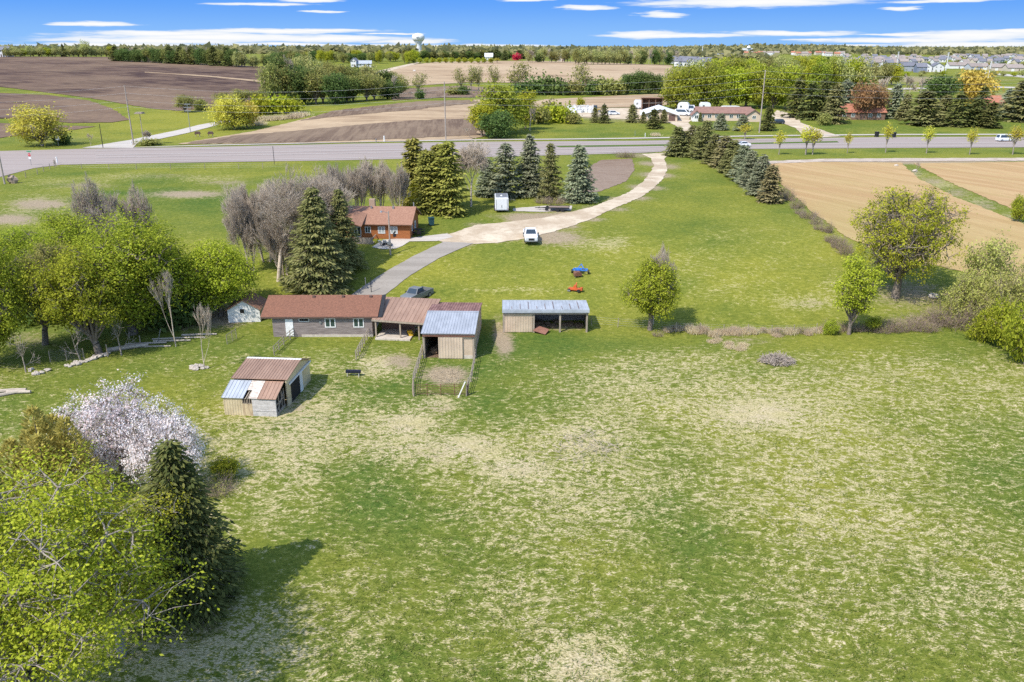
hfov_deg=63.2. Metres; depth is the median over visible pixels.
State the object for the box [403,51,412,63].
ridge tree
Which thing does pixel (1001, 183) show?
corn stubble field
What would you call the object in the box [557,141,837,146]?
median
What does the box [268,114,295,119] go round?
reed clump
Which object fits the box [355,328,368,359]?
rail fence
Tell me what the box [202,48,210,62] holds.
ridge tree
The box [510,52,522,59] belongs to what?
red tree
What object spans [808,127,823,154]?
street tree
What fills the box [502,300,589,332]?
open shed
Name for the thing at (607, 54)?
ridge tree
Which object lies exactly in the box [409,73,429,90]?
sparse tree
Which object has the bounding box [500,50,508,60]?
ridge tree
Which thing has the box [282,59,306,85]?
woodland tree
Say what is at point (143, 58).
ridge tree
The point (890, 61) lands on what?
distant house
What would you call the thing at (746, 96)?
woodland tree
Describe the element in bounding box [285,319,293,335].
door
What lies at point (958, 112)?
spruce tree
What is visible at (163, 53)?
ridge tree
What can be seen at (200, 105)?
shrub
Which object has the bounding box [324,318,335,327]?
window
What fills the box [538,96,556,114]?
shrub
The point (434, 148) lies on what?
cedar tree
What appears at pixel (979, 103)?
spruce tree
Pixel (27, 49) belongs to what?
ridge tree
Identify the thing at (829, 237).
thicket
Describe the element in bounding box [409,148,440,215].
cedar tree
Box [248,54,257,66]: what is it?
ridge tree
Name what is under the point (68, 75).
ploughed field
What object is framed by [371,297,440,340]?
lean to
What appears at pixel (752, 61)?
woodland tree
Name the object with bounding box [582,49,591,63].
ridge tree
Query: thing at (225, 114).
willow tree
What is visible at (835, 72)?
woodland tree
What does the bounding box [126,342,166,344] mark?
log
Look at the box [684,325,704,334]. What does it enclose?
reed clump
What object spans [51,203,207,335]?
woodland tree
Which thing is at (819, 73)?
woodland tree
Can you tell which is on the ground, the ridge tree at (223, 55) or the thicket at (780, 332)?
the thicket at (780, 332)
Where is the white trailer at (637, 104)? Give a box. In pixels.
[634,100,640,108]
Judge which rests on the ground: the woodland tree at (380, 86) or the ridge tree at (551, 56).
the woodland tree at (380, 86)
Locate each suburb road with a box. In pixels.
[888,86,1014,89]
[984,72,1023,77]
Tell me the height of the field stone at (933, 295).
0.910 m
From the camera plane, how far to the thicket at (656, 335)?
97.73 m
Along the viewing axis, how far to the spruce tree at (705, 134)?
211.97 m
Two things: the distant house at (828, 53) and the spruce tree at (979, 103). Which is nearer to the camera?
the spruce tree at (979, 103)
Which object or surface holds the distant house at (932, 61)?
on the ground
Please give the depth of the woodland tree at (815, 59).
545.58 m
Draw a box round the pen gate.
[414,384,468,395]
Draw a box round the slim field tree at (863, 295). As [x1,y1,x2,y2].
[830,253,886,334]
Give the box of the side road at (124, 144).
[84,121,229,147]
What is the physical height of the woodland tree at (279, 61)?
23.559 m
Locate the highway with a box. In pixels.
[0,137,1023,176]
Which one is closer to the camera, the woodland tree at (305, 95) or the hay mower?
the hay mower
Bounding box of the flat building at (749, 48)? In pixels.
[742,46,752,50]
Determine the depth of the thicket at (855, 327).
99.19 m
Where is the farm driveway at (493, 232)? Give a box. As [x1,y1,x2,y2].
[438,153,667,243]
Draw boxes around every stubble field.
[180,99,485,143]
[391,61,672,86]
[529,94,672,107]
[771,162,1023,276]
[914,162,1023,208]
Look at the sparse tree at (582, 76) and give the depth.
460.43 m
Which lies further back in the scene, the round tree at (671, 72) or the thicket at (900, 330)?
the round tree at (671, 72)
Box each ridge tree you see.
[2,46,9,55]
[7,47,17,56]
[15,48,27,56]
[24,46,34,56]
[35,47,45,55]
[43,47,50,56]
[51,44,58,56]
[56,47,65,55]
[61,44,66,56]
[64,45,74,56]
[66,45,79,56]
[75,48,81,56]
[77,38,91,56]
[88,47,94,56]
[95,47,104,56]
[108,45,117,60]
[113,48,122,60]
[116,48,126,60]
[120,48,131,61]
[124,48,138,61]
[130,49,141,61]
[140,48,148,61]
[142,47,150,62]
[147,47,157,62]
[153,48,164,62]
[159,49,168,61]
[162,44,175,63]
[165,48,177,62]
[173,46,185,63]
[177,48,186,62]
[184,47,198,64]
[187,50,196,64]
[190,47,202,64]
[199,49,208,64]
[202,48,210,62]
[207,45,221,65]
[213,49,223,63]
[220,46,229,65]
[222,47,232,65]
[229,48,239,66]
[231,49,241,66]
[236,52,245,66]
[238,50,249,66]
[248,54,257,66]
[249,55,260,66]
[259,53,267,65]
[308,49,316,60]
[316,50,323,60]
[323,51,331,62]
[332,52,339,60]
[338,53,349,62]
[346,52,356,61]
[356,52,367,59]
[365,52,375,59]
[375,50,382,61]
[385,52,393,61]
[391,52,399,60]
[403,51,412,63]
[411,49,420,59]
[436,50,444,57]
[465,50,472,58]
[493,49,500,58]
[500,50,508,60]
[523,46,532,61]
[534,52,543,61]
[536,48,545,60]
[542,48,548,61]
[548,51,555,61]
[553,49,561,60]
[561,49,569,61]
[571,48,579,63]
[575,51,584,63]
[579,47,590,62]
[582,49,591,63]
[590,49,600,63]
[596,51,602,63]
[598,52,605,62]
[603,50,611,63]
[607,45,614,63]
[611,52,618,62]
[615,50,622,62]
[617,50,626,63]
[621,49,631,63]
[624,53,633,63]
[632,50,641,63]
[638,50,647,63]
[640,47,649,62]
[651,48,661,64]
[657,46,665,64]
[663,52,673,64]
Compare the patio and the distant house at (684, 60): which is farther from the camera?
the distant house at (684, 60)
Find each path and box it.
[146,72,264,81]
[152,134,1010,146]
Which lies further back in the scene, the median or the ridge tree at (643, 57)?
the ridge tree at (643, 57)
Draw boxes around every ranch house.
[693,106,750,120]
[835,104,887,119]
[976,95,1003,108]
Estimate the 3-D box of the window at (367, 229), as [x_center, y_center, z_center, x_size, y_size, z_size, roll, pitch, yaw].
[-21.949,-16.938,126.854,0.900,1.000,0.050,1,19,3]
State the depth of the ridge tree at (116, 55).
643.29 m
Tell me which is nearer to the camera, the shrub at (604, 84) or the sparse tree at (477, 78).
the shrub at (604, 84)
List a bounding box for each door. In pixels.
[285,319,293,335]
[438,337,462,358]
[669,114,674,120]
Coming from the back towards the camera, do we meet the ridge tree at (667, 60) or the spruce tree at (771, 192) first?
the ridge tree at (667, 60)
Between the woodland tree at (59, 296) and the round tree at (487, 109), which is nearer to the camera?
the woodland tree at (59, 296)
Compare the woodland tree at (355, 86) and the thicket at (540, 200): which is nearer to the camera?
the thicket at (540, 200)
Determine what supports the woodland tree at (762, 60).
on the ground
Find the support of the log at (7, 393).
on the ground
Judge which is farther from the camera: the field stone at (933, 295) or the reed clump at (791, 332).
the field stone at (933, 295)
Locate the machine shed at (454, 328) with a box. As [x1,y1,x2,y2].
[421,302,481,358]
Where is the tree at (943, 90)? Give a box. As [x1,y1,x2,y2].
[919,72,969,105]
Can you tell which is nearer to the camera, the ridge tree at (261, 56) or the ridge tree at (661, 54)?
the ridge tree at (261, 56)
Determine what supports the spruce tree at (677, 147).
on the ground
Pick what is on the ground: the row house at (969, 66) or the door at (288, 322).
the row house at (969, 66)
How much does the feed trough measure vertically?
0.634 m
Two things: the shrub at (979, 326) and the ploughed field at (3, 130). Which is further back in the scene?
the ploughed field at (3, 130)
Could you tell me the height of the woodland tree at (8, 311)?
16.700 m
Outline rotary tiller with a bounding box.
[573,271,581,277]
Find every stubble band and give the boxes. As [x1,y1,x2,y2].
[190,118,480,142]
[300,100,480,120]
[390,85,513,99]
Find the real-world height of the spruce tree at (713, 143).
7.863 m
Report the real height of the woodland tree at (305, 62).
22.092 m
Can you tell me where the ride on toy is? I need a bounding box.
[406,330,413,335]
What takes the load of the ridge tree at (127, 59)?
on the ploughed field at (68, 75)
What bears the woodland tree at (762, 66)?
on the ground
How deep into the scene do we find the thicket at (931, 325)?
99.03 m
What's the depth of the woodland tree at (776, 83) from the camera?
354.79 m
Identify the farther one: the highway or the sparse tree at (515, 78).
the sparse tree at (515, 78)
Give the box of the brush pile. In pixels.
[756,350,796,366]
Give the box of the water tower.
[412,33,424,51]
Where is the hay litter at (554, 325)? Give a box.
[532,319,583,328]
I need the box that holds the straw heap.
[429,345,438,353]
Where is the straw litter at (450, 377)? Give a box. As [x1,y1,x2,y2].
[409,361,477,390]
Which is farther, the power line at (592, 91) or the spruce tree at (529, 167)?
the power line at (592, 91)
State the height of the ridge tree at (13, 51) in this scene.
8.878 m
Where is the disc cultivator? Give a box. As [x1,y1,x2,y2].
[571,264,589,273]
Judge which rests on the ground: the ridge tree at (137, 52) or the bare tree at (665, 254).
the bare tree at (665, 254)
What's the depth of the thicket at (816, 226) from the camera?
131.84 m
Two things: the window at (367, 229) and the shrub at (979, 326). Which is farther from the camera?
the window at (367, 229)
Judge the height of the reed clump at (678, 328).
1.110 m
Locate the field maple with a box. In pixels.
[849,184,971,298]
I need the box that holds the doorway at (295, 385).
[291,375,299,401]
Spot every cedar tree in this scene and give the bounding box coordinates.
[395,136,423,205]
[405,182,420,205]
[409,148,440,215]
[417,143,446,201]
[423,140,471,218]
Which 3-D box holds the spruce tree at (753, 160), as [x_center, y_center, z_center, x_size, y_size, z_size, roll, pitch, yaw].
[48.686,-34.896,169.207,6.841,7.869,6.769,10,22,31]
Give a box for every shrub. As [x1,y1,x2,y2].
[8,305,74,325]
[51,123,75,145]
[133,138,162,145]
[139,292,188,332]
[154,276,214,328]
[193,96,209,110]
[207,454,241,477]
[249,93,273,114]
[264,91,292,113]
[268,94,311,113]
[413,87,426,98]
[445,86,459,94]
[455,84,470,94]
[508,76,534,94]
[522,69,554,95]
[529,102,552,124]
[532,71,563,94]
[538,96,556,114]
[543,100,582,123]
[553,74,574,95]
[562,78,584,95]
[563,110,582,123]
[576,95,584,104]
[580,72,605,94]
[590,74,616,94]
[603,76,629,94]
[804,107,817,119]
[813,111,832,125]
[822,318,840,334]
[862,315,883,331]
[933,263,994,320]
[956,227,1023,309]
[963,304,997,343]
[971,266,1023,319]
[983,295,1023,352]
[999,293,1023,364]
[1009,194,1023,220]
[1010,262,1023,306]
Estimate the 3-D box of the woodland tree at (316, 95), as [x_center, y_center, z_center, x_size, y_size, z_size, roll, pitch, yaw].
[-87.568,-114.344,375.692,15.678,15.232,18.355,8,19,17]
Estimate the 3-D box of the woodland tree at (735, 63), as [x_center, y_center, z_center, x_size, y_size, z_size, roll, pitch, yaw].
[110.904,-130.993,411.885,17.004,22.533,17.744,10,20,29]
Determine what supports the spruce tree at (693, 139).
on the ground
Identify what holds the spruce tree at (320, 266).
on the ground
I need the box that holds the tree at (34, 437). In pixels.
[0,404,109,520]
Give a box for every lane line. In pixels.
[96,138,880,150]
[112,147,515,154]
[116,146,881,161]
[139,143,854,156]
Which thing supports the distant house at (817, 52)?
on the ground
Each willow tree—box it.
[5,101,71,145]
[203,91,257,129]
[235,97,262,127]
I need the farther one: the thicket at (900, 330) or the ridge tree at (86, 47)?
the ridge tree at (86, 47)
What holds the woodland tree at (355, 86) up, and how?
on the ground
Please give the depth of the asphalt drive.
116.21 m
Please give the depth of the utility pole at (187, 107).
286.70 m
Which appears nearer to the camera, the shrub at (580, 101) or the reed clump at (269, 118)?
the reed clump at (269, 118)
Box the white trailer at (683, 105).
[677,102,689,110]
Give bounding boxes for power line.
[3,86,1018,109]
[10,71,1003,94]
[17,78,1010,101]
[19,93,1005,115]
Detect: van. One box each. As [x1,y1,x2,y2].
[675,109,690,115]
[679,105,694,111]
[995,134,1013,141]
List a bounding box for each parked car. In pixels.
[608,111,619,114]
[738,141,750,145]
[774,119,784,123]
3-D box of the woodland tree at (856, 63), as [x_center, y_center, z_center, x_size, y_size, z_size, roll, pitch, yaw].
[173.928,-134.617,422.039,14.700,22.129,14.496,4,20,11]
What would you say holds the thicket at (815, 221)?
on the ground
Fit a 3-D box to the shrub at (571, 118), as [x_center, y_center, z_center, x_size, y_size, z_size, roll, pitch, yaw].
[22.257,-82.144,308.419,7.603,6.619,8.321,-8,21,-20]
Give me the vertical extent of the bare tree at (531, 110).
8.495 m
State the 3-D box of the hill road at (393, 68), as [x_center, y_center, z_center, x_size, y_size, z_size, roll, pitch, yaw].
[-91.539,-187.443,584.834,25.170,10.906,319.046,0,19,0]
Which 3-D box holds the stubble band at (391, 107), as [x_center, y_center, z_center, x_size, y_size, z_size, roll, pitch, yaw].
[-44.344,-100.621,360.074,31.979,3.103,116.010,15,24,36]
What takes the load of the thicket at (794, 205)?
on the ground
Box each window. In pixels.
[299,318,308,321]
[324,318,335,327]
[353,318,363,327]
[354,226,360,236]
[365,226,370,232]
[378,226,384,233]
[390,226,397,233]
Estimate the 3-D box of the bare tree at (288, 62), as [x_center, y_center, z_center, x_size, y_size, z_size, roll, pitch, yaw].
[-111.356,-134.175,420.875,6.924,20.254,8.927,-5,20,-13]
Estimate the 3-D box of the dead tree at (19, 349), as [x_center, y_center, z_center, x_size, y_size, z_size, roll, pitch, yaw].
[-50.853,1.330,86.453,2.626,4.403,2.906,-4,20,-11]
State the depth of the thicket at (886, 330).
98.60 m
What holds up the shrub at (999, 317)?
on the ground
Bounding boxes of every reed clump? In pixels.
[250,119,268,125]
[261,114,279,120]
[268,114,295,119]
[285,112,303,119]
[287,110,310,116]
[662,326,672,332]
[672,322,682,330]
[683,321,693,330]
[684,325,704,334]
[696,323,711,333]
[705,328,721,337]
[722,328,732,334]
[723,344,736,349]
[725,324,743,330]
[728,328,745,336]
[736,340,749,346]
[741,327,752,334]
[752,327,758,334]
[765,328,776,333]
[770,333,782,337]
[781,325,798,335]
[803,328,813,335]
[808,327,823,334]
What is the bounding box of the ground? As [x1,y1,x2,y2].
[0,47,1023,681]
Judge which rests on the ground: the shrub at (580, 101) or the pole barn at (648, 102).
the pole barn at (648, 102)
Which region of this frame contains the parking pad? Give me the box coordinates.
[513,205,571,211]
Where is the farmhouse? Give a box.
[330,198,420,243]
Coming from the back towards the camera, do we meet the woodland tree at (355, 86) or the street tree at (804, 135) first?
the woodland tree at (355, 86)
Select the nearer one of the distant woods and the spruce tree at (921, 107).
the spruce tree at (921, 107)
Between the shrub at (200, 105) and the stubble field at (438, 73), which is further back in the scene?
the stubble field at (438, 73)
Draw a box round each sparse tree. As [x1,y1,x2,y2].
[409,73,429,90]
[451,66,468,85]
[464,63,481,90]
[473,66,485,90]
[484,62,502,87]
[500,61,537,84]
[566,60,596,85]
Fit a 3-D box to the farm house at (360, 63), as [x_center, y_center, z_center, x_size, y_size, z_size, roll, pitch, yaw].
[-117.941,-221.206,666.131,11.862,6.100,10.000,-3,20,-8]
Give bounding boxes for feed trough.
[345,369,360,376]
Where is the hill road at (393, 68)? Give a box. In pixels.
[380,62,421,72]
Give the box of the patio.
[373,233,452,248]
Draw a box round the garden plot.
[582,159,634,191]
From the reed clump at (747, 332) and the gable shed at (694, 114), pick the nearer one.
the reed clump at (747, 332)
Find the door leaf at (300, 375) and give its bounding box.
[299,372,303,391]
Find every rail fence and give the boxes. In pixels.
[273,329,293,354]
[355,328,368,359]
[412,344,422,394]
[466,348,476,395]
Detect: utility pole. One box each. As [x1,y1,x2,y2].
[0,159,5,183]
[124,85,133,144]
[134,112,144,135]
[184,103,190,131]
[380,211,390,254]
[444,82,445,139]
[759,70,765,132]
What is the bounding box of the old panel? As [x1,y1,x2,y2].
[533,325,548,334]
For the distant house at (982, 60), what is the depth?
1082.11 m
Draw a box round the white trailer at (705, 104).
[699,102,710,106]
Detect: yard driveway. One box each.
[579,108,691,133]
[772,110,837,137]
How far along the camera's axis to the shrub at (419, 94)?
405.33 m
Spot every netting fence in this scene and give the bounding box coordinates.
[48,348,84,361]
[226,328,236,343]
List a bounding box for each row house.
[897,62,914,70]
[913,63,927,72]
[923,62,932,71]
[931,62,944,71]
[945,62,964,68]
[963,63,982,69]
[982,63,988,69]
[987,63,1004,70]
[1001,64,1023,70]
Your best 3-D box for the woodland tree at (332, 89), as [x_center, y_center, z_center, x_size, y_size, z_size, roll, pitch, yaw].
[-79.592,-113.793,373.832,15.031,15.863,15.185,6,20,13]
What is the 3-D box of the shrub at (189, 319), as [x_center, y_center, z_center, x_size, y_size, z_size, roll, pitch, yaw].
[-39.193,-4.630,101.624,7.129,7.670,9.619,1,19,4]
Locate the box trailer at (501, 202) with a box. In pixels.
[494,193,508,210]
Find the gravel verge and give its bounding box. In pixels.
[759,158,1023,162]
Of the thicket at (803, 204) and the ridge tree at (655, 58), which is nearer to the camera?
the thicket at (803, 204)
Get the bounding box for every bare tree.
[67,173,120,245]
[117,182,155,229]
[219,177,288,261]
[221,189,267,271]
[251,216,299,277]
[255,163,332,281]
[282,165,358,218]
[283,55,295,71]
[318,162,345,224]
[324,161,364,200]
[343,155,375,205]
[359,155,390,205]
[383,162,410,205]
[389,75,399,87]
[449,139,491,206]
[526,107,538,130]
[650,244,678,324]
[877,77,891,89]
[904,74,917,92]
[913,76,929,99]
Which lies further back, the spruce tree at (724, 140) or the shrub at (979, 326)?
the spruce tree at (724, 140)
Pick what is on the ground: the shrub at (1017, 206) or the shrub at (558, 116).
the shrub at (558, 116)
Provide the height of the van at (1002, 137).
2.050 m
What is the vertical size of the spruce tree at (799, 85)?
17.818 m
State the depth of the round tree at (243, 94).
374.09 m
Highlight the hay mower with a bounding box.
[567,282,582,291]
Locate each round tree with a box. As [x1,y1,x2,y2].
[172,94,198,111]
[211,92,235,100]
[229,89,252,102]
[248,90,269,100]
[464,100,496,135]
[469,77,535,131]
[474,107,521,137]
[510,87,542,128]
[619,73,636,93]
[627,68,648,93]
[641,70,662,93]
[654,75,664,93]
[662,64,681,92]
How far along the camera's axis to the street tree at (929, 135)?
224.02 m
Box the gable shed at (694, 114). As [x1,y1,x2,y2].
[690,109,698,120]
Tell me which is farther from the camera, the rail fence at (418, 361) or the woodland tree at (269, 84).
the woodland tree at (269, 84)
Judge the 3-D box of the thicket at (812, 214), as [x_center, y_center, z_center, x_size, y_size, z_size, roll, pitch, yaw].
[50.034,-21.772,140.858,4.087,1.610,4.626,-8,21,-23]
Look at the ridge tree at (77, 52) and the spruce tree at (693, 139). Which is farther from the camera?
the ridge tree at (77, 52)
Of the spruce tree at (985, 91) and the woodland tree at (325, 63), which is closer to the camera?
the spruce tree at (985, 91)
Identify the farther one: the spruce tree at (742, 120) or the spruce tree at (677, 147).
the spruce tree at (742, 120)
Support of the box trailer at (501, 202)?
on the ground
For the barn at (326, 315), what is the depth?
97.45 m
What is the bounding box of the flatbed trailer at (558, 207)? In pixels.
[541,205,569,211]
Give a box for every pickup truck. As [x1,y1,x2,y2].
[400,286,433,297]
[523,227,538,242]
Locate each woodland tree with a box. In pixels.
[0,219,53,287]
[0,236,46,351]
[1,237,74,344]
[16,240,135,354]
[22,205,108,286]
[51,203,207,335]
[127,224,187,307]
[255,61,286,97]
[263,49,290,95]
[271,64,299,97]
[278,63,314,104]
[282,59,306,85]
[291,57,312,71]
[293,51,314,70]
[293,63,321,103]
[301,70,333,103]
[306,56,324,71]
[311,67,333,102]
[319,70,350,103]
[320,60,333,72]
[326,62,349,76]
[329,64,349,77]
[333,72,365,101]
[340,64,360,77]
[347,64,367,79]
[347,74,363,100]
[356,71,383,100]
[358,62,383,77]
[364,74,386,99]
[376,67,397,81]
[377,79,406,98]
[388,71,406,80]
[389,78,411,97]
[657,65,695,108]
[674,58,705,105]
[684,61,725,105]
[689,55,704,70]
[700,55,728,71]
[702,63,736,106]
[703,59,718,71]
[716,56,729,63]
[721,63,752,105]
[722,52,751,72]
[729,67,763,106]
[742,65,776,107]
[744,56,759,68]
[746,62,768,75]
[753,54,770,69]
[757,57,779,69]
[760,65,794,107]
[763,62,781,73]
[770,52,789,70]
[776,61,805,107]
[781,55,801,69]
[782,64,805,78]
[790,62,809,93]
[791,53,811,67]
[801,61,820,93]
[805,56,833,98]
[806,56,820,66]
[816,55,832,62]
[824,53,857,84]
[824,55,846,94]
[844,53,868,90]
[850,53,876,92]
[867,61,887,83]
[879,61,896,84]
[887,63,905,84]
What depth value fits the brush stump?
174.17 m
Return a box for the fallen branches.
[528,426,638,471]
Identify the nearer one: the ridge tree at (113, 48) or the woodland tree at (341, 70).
the woodland tree at (341, 70)
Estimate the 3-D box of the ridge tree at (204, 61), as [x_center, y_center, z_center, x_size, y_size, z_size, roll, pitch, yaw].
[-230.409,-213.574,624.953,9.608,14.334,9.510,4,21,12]
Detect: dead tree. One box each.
[6,333,40,372]
[59,322,91,359]
[105,314,135,354]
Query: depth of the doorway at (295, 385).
80.47 m
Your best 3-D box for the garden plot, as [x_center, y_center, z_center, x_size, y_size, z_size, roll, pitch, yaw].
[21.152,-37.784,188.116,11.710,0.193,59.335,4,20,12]
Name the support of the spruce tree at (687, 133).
on the ground
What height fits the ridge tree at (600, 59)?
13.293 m
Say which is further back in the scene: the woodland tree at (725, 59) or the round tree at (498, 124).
the woodland tree at (725, 59)
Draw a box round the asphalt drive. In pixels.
[351,242,471,294]
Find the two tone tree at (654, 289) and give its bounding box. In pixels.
[617,255,682,330]
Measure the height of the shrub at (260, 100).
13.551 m
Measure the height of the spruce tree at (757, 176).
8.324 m
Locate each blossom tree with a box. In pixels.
[46,369,182,477]
[116,395,206,489]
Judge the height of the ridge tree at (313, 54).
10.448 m
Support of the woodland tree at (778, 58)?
on the ground
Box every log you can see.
[0,388,26,392]
[0,391,15,396]
[6,390,30,393]
[107,343,147,351]
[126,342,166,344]
[140,345,170,347]
[152,337,204,339]
[153,339,190,341]
[181,333,216,335]
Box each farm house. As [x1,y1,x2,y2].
[0,46,4,56]
[350,58,357,66]
[357,60,371,66]
[484,53,492,59]
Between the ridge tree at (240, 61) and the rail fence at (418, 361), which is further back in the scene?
the ridge tree at (240, 61)
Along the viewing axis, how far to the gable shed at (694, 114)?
313.19 m
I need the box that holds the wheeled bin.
[428,217,433,224]
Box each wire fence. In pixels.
[5,161,55,180]
[53,162,286,169]
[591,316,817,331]
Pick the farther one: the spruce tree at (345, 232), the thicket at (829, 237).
the thicket at (829, 237)
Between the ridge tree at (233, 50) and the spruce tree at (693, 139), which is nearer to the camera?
the spruce tree at (693, 139)
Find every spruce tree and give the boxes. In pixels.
[0,483,14,543]
[123,438,249,640]
[276,187,357,294]
[325,189,369,275]
[472,158,497,198]
[485,143,526,200]
[515,134,545,198]
[537,143,564,200]
[558,145,599,203]
[589,107,599,122]
[598,103,610,123]
[625,104,640,122]
[639,111,646,123]
[645,108,663,128]
[659,109,668,123]
[660,126,689,157]
[678,131,691,154]
[684,125,697,146]
[684,125,707,158]
[688,120,717,159]
[698,133,721,163]
[707,135,732,168]
[713,113,729,130]
[716,139,739,172]
[723,145,741,177]
[725,144,754,180]
[732,115,750,130]
[734,150,752,183]
[735,151,763,187]
[743,154,772,196]
[755,165,786,204]
[760,105,776,130]
[779,77,808,118]
[795,80,822,120]
[810,77,834,120]
[817,83,850,124]
[838,78,855,103]
[885,82,907,118]
[894,93,915,120]
[898,89,948,126]
[931,94,954,121]
[937,92,977,127]
[962,96,990,127]
[972,86,992,113]
[976,100,1002,128]
[998,80,1023,122]
[998,88,1016,117]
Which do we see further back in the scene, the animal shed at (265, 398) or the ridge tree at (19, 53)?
the ridge tree at (19, 53)
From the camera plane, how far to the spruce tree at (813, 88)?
314.11 m
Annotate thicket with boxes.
[199,469,245,498]
[535,195,552,203]
[540,195,570,204]
[614,149,633,157]
[622,151,637,157]
[651,330,664,336]
[773,327,789,335]
[777,183,794,194]
[781,191,799,200]
[783,186,794,198]
[789,197,801,208]
[795,198,806,208]
[796,326,807,334]
[797,209,818,217]
[799,212,819,219]
[804,217,824,224]
[812,222,825,229]
[818,224,833,232]
[822,233,837,241]
[825,221,835,233]
[829,234,851,248]
[833,241,857,255]
[834,241,853,249]
[835,323,847,332]
[841,325,860,331]
[852,321,865,332]
[853,321,871,331]
[870,323,888,332]
[872,317,900,331]
[878,326,892,333]
[882,315,919,329]
[889,322,907,333]
[892,313,938,328]
[897,322,912,332]
[905,304,958,326]
[912,321,923,330]
[915,321,935,332]
[920,319,945,332]
[924,295,992,331]
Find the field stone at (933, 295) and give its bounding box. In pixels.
[928,293,938,298]
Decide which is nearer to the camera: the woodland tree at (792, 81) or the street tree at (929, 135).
the street tree at (929, 135)
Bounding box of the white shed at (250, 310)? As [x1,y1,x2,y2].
[225,291,266,322]
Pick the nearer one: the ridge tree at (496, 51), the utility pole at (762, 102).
the utility pole at (762, 102)
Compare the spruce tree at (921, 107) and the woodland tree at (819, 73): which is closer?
the spruce tree at (921, 107)
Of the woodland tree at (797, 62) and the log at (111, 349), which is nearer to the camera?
the log at (111, 349)
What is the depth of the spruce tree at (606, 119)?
308.94 m
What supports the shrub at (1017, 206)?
on the corn stubble field at (834, 193)
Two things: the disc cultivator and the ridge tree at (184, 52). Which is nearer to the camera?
the disc cultivator
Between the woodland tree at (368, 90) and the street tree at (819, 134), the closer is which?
the street tree at (819, 134)
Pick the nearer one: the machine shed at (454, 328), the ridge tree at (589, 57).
the machine shed at (454, 328)
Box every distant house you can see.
[674,57,677,65]
[677,57,682,66]
[681,58,687,66]
[814,51,821,54]
[825,52,832,55]
[872,59,881,66]
[885,60,893,65]
[921,57,928,61]
[930,59,939,63]
[938,57,945,61]
[970,58,977,62]
[977,59,986,62]
[993,58,1000,62]
[1011,59,1020,63]
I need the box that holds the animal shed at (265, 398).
[221,357,310,416]
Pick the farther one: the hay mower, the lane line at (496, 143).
the lane line at (496, 143)
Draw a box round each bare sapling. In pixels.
[141,131,152,137]
[147,271,176,346]
[193,301,212,367]
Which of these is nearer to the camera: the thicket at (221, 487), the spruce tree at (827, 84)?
the thicket at (221, 487)
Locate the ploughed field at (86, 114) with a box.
[0,93,128,122]
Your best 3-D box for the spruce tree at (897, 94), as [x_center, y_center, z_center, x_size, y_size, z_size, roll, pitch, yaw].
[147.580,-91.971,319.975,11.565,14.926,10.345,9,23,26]
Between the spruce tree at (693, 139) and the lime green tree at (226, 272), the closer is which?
the lime green tree at (226, 272)
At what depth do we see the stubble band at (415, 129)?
274.35 m
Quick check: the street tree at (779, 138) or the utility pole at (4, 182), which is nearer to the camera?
the utility pole at (4, 182)
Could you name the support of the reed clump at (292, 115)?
on the ground
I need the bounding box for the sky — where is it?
[0,0,1023,46]
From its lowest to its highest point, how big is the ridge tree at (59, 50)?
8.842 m
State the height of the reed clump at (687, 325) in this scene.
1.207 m
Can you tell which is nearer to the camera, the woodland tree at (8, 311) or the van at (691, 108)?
the woodland tree at (8, 311)
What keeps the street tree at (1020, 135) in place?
on the ground
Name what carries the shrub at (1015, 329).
on the ground
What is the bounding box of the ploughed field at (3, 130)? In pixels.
[0,123,93,137]
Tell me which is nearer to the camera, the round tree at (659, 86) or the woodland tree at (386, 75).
the round tree at (659, 86)
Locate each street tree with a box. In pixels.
[735,123,751,138]
[772,129,787,154]
[796,125,817,154]
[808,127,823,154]
[844,132,853,152]
[882,121,895,152]
[921,125,936,152]
[966,127,979,154]
[1005,124,1023,154]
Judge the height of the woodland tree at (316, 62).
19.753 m
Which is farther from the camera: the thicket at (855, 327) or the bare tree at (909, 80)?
the bare tree at (909, 80)
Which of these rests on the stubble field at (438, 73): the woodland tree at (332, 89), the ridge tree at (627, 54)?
the ridge tree at (627, 54)
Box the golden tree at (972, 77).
[953,62,1004,103]
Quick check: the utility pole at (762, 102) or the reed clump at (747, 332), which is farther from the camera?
the utility pole at (762, 102)
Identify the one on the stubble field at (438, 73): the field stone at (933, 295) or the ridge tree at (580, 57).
the ridge tree at (580, 57)
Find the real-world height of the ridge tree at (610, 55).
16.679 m
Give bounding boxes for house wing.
[744,108,759,121]
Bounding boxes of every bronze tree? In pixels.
[847,79,885,119]
[872,84,891,108]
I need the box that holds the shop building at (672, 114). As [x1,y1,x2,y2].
[640,105,679,120]
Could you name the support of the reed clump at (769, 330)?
on the ground
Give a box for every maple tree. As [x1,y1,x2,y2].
[0,434,229,681]
[8,477,192,658]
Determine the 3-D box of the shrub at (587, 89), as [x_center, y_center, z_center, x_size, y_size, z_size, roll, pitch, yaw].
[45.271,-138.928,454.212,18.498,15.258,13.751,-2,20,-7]
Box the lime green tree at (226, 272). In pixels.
[170,236,263,316]
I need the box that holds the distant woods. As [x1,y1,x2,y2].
[0,41,1023,59]
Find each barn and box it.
[260,294,385,336]
[641,98,662,109]
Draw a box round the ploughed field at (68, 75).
[0,56,278,110]
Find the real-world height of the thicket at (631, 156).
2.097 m
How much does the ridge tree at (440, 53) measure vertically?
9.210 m
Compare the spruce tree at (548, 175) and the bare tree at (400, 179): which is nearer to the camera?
the bare tree at (400, 179)
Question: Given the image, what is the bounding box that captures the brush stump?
[7,175,17,183]

